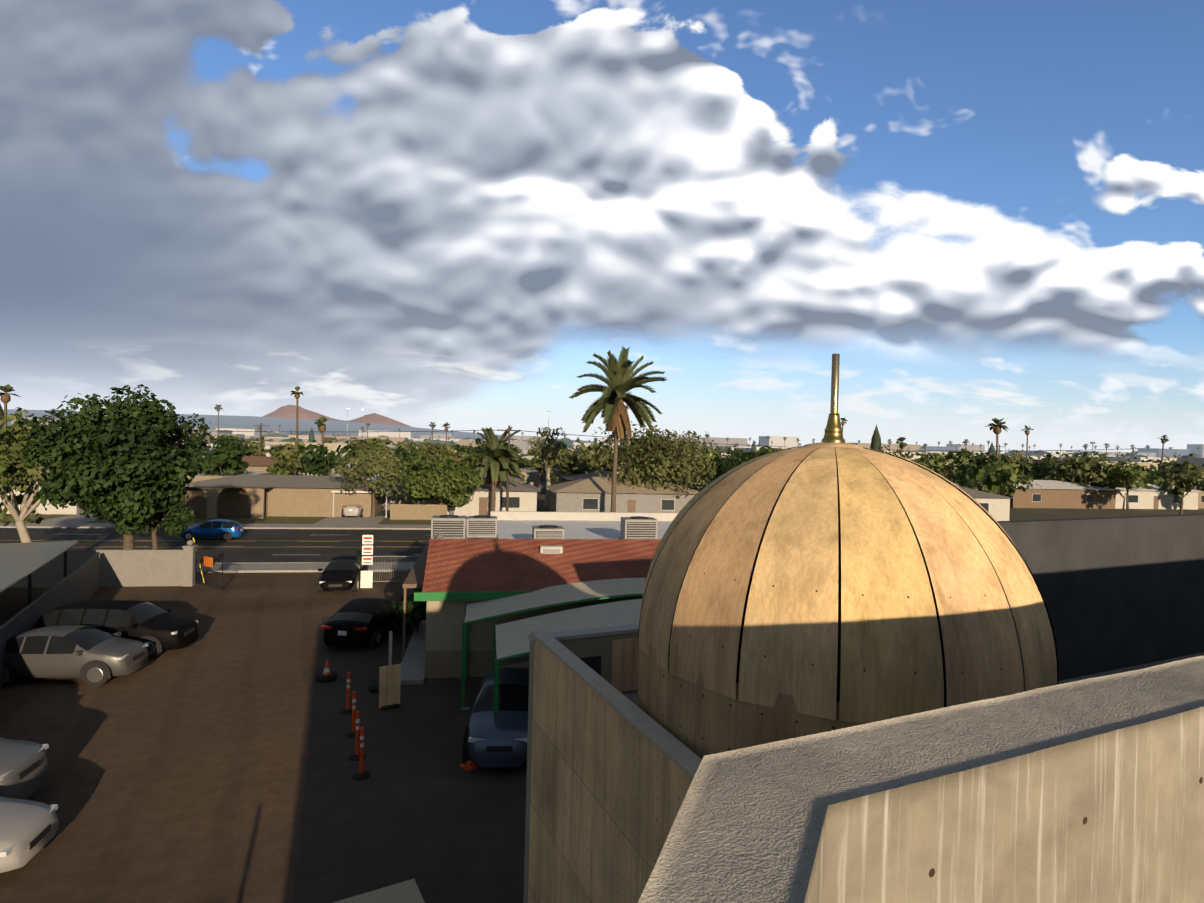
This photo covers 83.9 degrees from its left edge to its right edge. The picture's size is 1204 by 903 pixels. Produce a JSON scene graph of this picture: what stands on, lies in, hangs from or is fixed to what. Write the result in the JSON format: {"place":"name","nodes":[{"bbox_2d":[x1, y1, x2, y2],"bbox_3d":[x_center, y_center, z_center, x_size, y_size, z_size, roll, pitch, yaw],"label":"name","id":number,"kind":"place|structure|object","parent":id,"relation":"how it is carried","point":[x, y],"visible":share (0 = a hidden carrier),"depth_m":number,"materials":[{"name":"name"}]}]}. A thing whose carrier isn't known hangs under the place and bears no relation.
{"place":"outdoors","nodes":[
{"label":"outdoors","id":0,"kind":"place"},
{"bbox_2d":[0,514,466,572],"bbox_3d":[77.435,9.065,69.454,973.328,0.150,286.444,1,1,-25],"label":"street","id":1,"kind":"structure","parent":0,"point":[270,544],"depth_m":49.79,"materials":[{"name":"grey asphalt"}]},
{"bbox_2d":[180,519,243,540],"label":"blue hatchback car","id":2,"kind":"object","parent":1,"relation":"on","point":[225,530],"visible":0.96,"depth_m":49.27,"materials":[{"name":"blue paint"}]},
{"bbox_2d":[342,504,362,516],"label":"parked car","id":3,"kind":"object","parent":1,"relation":"on","point":[352,510],"visible":0.48,"depth_m":65.34,"materials":[{"name":"grey paint"}]},
{"bbox_2d":[326,445,412,517],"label":"yard tree","id":4,"kind":"object","parent":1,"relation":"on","point":[389,476],"visible":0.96,"depth_m":65.18,"materials":[{"name":"green plant"}]},
{"bbox_2d":[0,572,484,902],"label":"parking lot","id":5,"kind":"structure","parent":0,"point":[177,776],"depth_m":16.62,"materials":[{"name":"brown asphalt"}]},
{"bbox_2d":[0,737,48,799],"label":"car","id":6,"kind":"object","parent":5,"relation":"on","point":[24,769],"visible":0.92,"depth_m":13.89,"materials":[{"name":"grey paint"}]},
{"bbox_2d":[0,412,49,525],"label":"tree","id":7,"kind":"object","parent":5,"relation":"on","point":[8,466],"visible":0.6,"depth_m":35.53,"materials":[{"name":"green plant"}]},
{"bbox_2d":[0,797,58,872],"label":"white sedan car","id":8,"kind":"object","parent":5,"relation":"on","point":[28,829],"visible":1,"depth_m":12.02,"materials":[{"name":"grey paint"}]},
{"bbox_2d":[0,407,68,542],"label":"pale tree","id":9,"kind":"object","parent":5,"relation":"on","point":[23,513],"visible":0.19,"depth_m":35.03,"materials":[{"name":"green plant"}]},
{"bbox_2d":[0,541,78,605],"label":"carport","id":10,"kind":"object","parent":5,"relation":"on","point":[19,562],"visible":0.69,"depth_m":27.48,"materials":[{"name":"silver metal"}]},
{"bbox_2d":[0,552,99,690],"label":"boundary wall","id":11,"kind":"structure","parent":5,"relation":"on","point":[80,583],"depth_m":25.92,"materials":[{"name":"grey concrete"}]},
{"bbox_2d":[3,625,148,687],"bbox_3d":[-16.921,6.383,21.252,4.189,1.582,2.160,1,1,-6],"label":"silver car","id":12,"kind":"object","parent":5,"relation":"on","point":[90,656],"visible":0.98,"depth_m":20.53,"materials":[{"name":"grey paint"}]},
{"bbox_2d":[10,540,197,587],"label":"lot wall","id":13,"kind":"structure","parent":5,"relation":"on","point":[142,567],"depth_m":33.98,"materials":[{"name":"beige concrete"}]},
{"bbox_2d":[195,551,223,589],"bbox_3d":[-19.944,6.011,33.997,2.394,1.700,0.060,2,1,30],"label":"iron gate leaf","id":14,"kind":"object","parent":13,"relation":"attached to","point":[208,561],"visible":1,"depth_m":34.00,"materials":[{"name":"grey metal"}]},
{"bbox_2d":[32,600,198,659],"bbox_3d":[-17.280,6.263,23.947,4.889,1.746,2.310,1,1,-5],"label":"black car","id":15,"kind":"object","parent":5,"relation":"on","point":[158,630],"visible":0.62,"depth_m":23.27,"materials":[{"name":"black paint"}]},
{"bbox_2d":[18,384,217,548],"bbox_3d":[-25.647,1.609,36.190,8.589,10.408,8.733,1,1,-25],"label":"tree","id":16,"kind":"object","parent":5,"relation":"on","point":[111,466],"visible":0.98,"depth_m":33.82,"materials":[{"name":"green plant"}]},
{"bbox_2d":[115,487,196,548],"bbox_3d":[-24.387,4.326,36.556,3.652,5.009,3.896,2,1,42],"label":"small tree","id":17,"kind":"object","parent":5,"relation":"on","point":[175,520],"visible":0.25,"depth_m":36.32,"materials":[{"name":"green plant"}]},
{"bbox_2d":[160,403,204,582],"bbox_3d":[-22.884,2.114,36.472,5.202,9.520,0.068,2,1,33],"label":"guy wire guard","id":18,"kind":"object","parent":5,"relation":"on","point":[195,544],"visible":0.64,"depth_m":35.47,"materials":[{"name":"yellow plastic"}]},
{"bbox_2d":[317,556,365,591],"bbox_3d":[-13.710,6.375,35.562,2.230,1.466,4.789,1,1,-12],"label":"car","id":19,"kind":"object","parent":5,"relation":"on","point":[340,573],"visible":0.92,"depth_m":34.16,"materials":[{"name":"black paint"}]},
{"bbox_2d":[360,534,418,587],"bbox_3d":[-11.052,5.822,36.098,3.734,2.700,1.037,1,1,-25],"label":"sign","id":20,"kind":"object","parent":5,"relation":"on","point":[366,581],"visible":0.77,"depth_m":35.85,"materials":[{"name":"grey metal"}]},
{"bbox_2d":[401,620,425,684],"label":"walkway","id":21,"kind":"structure","parent":5,"relation":"on","point":[413,666],"depth_m":23.43,"materials":[{"name":"concrete"}]},
{"bbox_2d":[402,511,677,678],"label":"restaurant building","id":22,"kind":"structure","parent":5,"relation":"on","point":[451,577],"depth_m":23.29,"materials":[{"name":"red tile"}]},
{"bbox_2d":[431,515,657,538],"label":"rooftop air conditioners","id":23,"kind":"object","parent":22,"relation":"on","point":[485,527],"visible":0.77,"depth_m":27.96,"materials":[{"name":"grey metal"}]},
{"bbox_2d":[638,656,1203,902],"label":"parapet wall","id":24,"kind":"structure","parent":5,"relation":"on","point":[1090,790],"depth_m":1.76,"materials":[{"name":"concrete"}]},
{"bbox_2d":[3,409,592,442],"bbox_3d":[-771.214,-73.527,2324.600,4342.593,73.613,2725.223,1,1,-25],"label":"foothill rise","id":25,"kind":"structure","parent":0,"point":[287,425],"depth_m":1932.40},
{"bbox_2d":[262,405,411,426],"bbox_3d":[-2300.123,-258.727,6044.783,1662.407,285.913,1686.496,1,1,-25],"label":"mountains","id":26,"kind":"structure","parent":0,"point":[287,411],"depth_m":5878.30,"materials":[{"name":"brown stone"}]},
{"bbox_2d":[293,616,526,902],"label":"alley asphalt","id":27,"kind":"structure","parent":0,"point":[428,814],"depth_m":14.50,"materials":[{"name":"grey asphalt"}]},
{"bbox_2d":[340,672,369,780],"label":"traffic delineator posts","id":28,"kind":"object","parent":27,"relation":"on","point":[357,731],"visible":0.98,"depth_m":16.39,"materials":[{"name":"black plastic"}]},
{"bbox_2d":[321,598,401,647],"bbox_3d":[-9.248,6.590,26.821,2.330,1.454,5.019,2,1,4],"label":"black car","id":29,"kind":"object","parent":27,"relation":"on","point":[358,622],"visible":0.92,"depth_m":24.96,"materials":[{"name":"black paint"}]},
{"bbox_2d":[333,879,424,902],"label":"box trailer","id":30,"kind":"object","parent":27,"relation":"on","point":[407,891],"visible":1,"depth_m":9.67,"materials":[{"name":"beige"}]},
{"bbox_2d":[378,631,400,710],"bbox_3d":[-6.221,6.371,19.623,0.620,2.200,0.500,1,1,-36],"label":"sign board","id":31,"kind":"object","parent":27,"relation":"on","point":[389,684],"visible":0.91,"depth_m":19.58,"materials":[{"name":"brown wood"}]},
{"bbox_2d":[316,660,477,770],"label":"traffic cones","id":32,"kind":"object","parent":27,"relation":"on","point":[327,674],"visible":0.65,"depth_m":21.36,"materials":[{"name":"orange plastic"}]},
{"bbox_2d":[392,588,426,631],"bbox_3d":[-7.354,6.354,26.894,2.176,2.033,2.356,1,1,-25],"label":"shrub","id":33,"kind":"object","parent":27,"relation":"on","point":[416,612],"visible":0.44,"depth_m":26.44,"materials":[{"name":"green plant"}]},
{"bbox_2d":[460,667,528,766],"bbox_3d":[-2.517,6.798,17.711,2.160,1.582,4.189,1,1,-4],"label":"parked car","id":34,"kind":"object","parent":27,"relation":"on","point":[498,739],"visible":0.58,"depth_m":16.23,"materials":[{"name":"blue paint"}]},
{"bbox_2d":[460,578,645,713],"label":"patio shade canopies","id":35,"kind":"object","parent":27,"relation":"on","point":[510,639],"visible":0.48,"depth_m":19.78,"materials":[{"name":"fabric"}]},
{"bbox_2d":[528,629,701,902],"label":"parapet wall","id":36,"kind":"structure","parent":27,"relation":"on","point":[613,771],"depth_m":7.76,"materials":[{"name":"brown paint"}]},
{"bbox_2d":[523,514,1203,902],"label":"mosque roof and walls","id":37,"kind":"structure","parent":27,"relation":"on","point":[1123,594],"depth_m":16.90,"materials":[{"name":"beige paint"}]},
{"bbox_2d":[637,644,891,758],"bbox_3d":[2.553,3.765,7.726,4.330,3.320,4.330,1,1,-25],"label":"dome drum","id":38,"kind":"object","parent":37,"relation":"on","point":[699,719],"visible":0.15,"depth_m":6.22,"materials":[{"name":"beige concrete"}]},
{"bbox_2d":[638,442,1058,722],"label":"dome","id":39,"kind":"structure","parent":38,"relation":"on","point":[859,583],"depth_m":6.04,"materials":[{"name":"beige wood"}]},
{"bbox_2d":[821,354,844,442],"bbox_3d":[2.667,-0.612,7.681,0.260,1.016,0.260,1,1,-25],"label":"finial","id":40,"kind":"object","parent":39,"relation":"on","point":[833,429],"visible":0.96,"depth_m":7.64,"materials":[{"name":"gold metal"}]},
{"bbox_2d":[499,661,528,668],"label":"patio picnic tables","id":41,"kind":"object","parent":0,"point":[523,664],"visible":0.06,"depth_m":21.23,"materials":[{"name":"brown wood"}]},
{"bbox_2d":[0,0,1203,453],"label":"sky","id":42,"kind":"structure","parent":0,"point":[414,213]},
{"bbox_2d":[31,492,1203,520],"bbox_3d":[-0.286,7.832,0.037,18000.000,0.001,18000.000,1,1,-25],"label":"ground","id":43,"kind":"structure","parent":0,"point":[1016,514],"depth_m":93.59,"materials":[{"name":"beige soil"}]},
{"bbox_2d":[394,449,484,507],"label":"yard tree","id":44,"kind":"object","parent":43,"relation":"on","point":[437,478],"visible":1,"depth_m":64.54,"materials":[{"name":"green plant"}]},
{"bbox_2d":[458,426,528,512],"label":"palm tree","id":45,"kind":"object","parent":43,"relation":"on","point":[494,464],"visible":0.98,"depth_m":67.18,"materials":[{"name":"green"}]},
{"bbox_2d":[0,473,1011,520],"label":"houses","id":46,"kind":"structure","parent":43,"relation":"on","point":[257,496],"depth_m":67.92,"materials":[{"name":"beige paint"}]},
{"bbox_2d":[528,427,569,506],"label":"yard tree","id":47,"kind":"object","parent":43,"relation":"on","point":[546,460],"visible":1,"depth_m":81.53,"materials":[{"name":"green plant"}]},
{"bbox_2d":[0,404,1201,478],"bbox_3d":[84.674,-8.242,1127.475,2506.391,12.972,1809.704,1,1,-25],"label":"suburb trees","id":48,"kind":"object","parent":43,"relation":"on","point":[876,441],"visible":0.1,"depth_m":377.92,"materials":[{"name":"green plant"}]},
{"bbox_2d":[0,432,1203,514],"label":"suburb trees","id":49,"kind":"object","parent":43,"relation":"on","point":[230,452],"visible":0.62,"depth_m":102.10,"materials":[{"name":"green plant"}]},
{"bbox_2d":[0,384,1203,475],"bbox_3d":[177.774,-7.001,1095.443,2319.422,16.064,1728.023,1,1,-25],"label":"palm trees","id":50,"kind":"object","parent":43,"relation":"on","point":[5,399],"visible":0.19,"depth_m":99.16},
{"bbox_2d":[7,426,1203,509],"bbox_3d":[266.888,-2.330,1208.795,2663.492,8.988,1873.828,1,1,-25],"label":"suburb houses","id":51,"kind":"structure","parent":43,"relation":"on","point":[1054,494],"depth_m":104.51,"materials":[{"name":"beige paint"}]},
{"bbox_2d":[11,417,1203,484],"bbox_3d":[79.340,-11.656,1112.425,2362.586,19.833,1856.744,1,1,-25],"label":"town buildings","id":52,"kind":"structure","parent":43,"relation":"on","point":[790,442],"depth_m":467.08,"materials":[{"name":"grey paint"}]},
{"bbox_2d":[569,346,666,511],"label":"palm tree","id":53,"kind":"object","parent":43,"relation":"on","point":[610,403],"visible":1,"depth_m":66.99,"materials":[{"name":"green plant"}]},
{"bbox_2d":[50,405,1200,457],"bbox_3d":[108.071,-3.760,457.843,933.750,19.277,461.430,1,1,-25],"label":"palm trees","id":54,"kind":"object","parent":43,"relation":"on","point":[433,425],"visible":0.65,"depth_m":399.05,"materials":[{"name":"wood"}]},
{"bbox_2d":[585,421,718,498],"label":"tree","id":55,"kind":"object","parent":43,"relation":"on","point":[666,459],"visible":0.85,"depth_m":74.01,"materials":[{"name":"green plant"}]},
{"bbox_2d":[183,423,1145,510],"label":"utility poles and wires","id":56,"kind":"object","parent":43,"relation":"on","point":[507,484],"visible":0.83,"depth_m":66.93,"materials":[{"name":"brown wood"}]},
{"bbox_2d":[346,408,1094,455],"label":"distant masts","id":57,"kind":"object","parent":43,"relation":"on","point":[1092,443],"visible":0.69,"depth_m":392.09,"materials":[{"name":"silver metal"}]},
{"bbox_2d":[707,445,757,477],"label":"yard tree","id":58,"kind":"object","parent":43,"relation":"on","point":[726,464],"visible":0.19,"depth_m":94.00,"materials":[{"name":"green plant"}]},
{"bbox_2d":[427,438,1203,457],"bbox_3d":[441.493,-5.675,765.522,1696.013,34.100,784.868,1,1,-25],"label":"distant buildings","id":59,"kind":"structure","parent":43,"relation":"on","point":[1157,452],"depth_m":903.63,"materials":[{"name":"white paint"}]}
]}

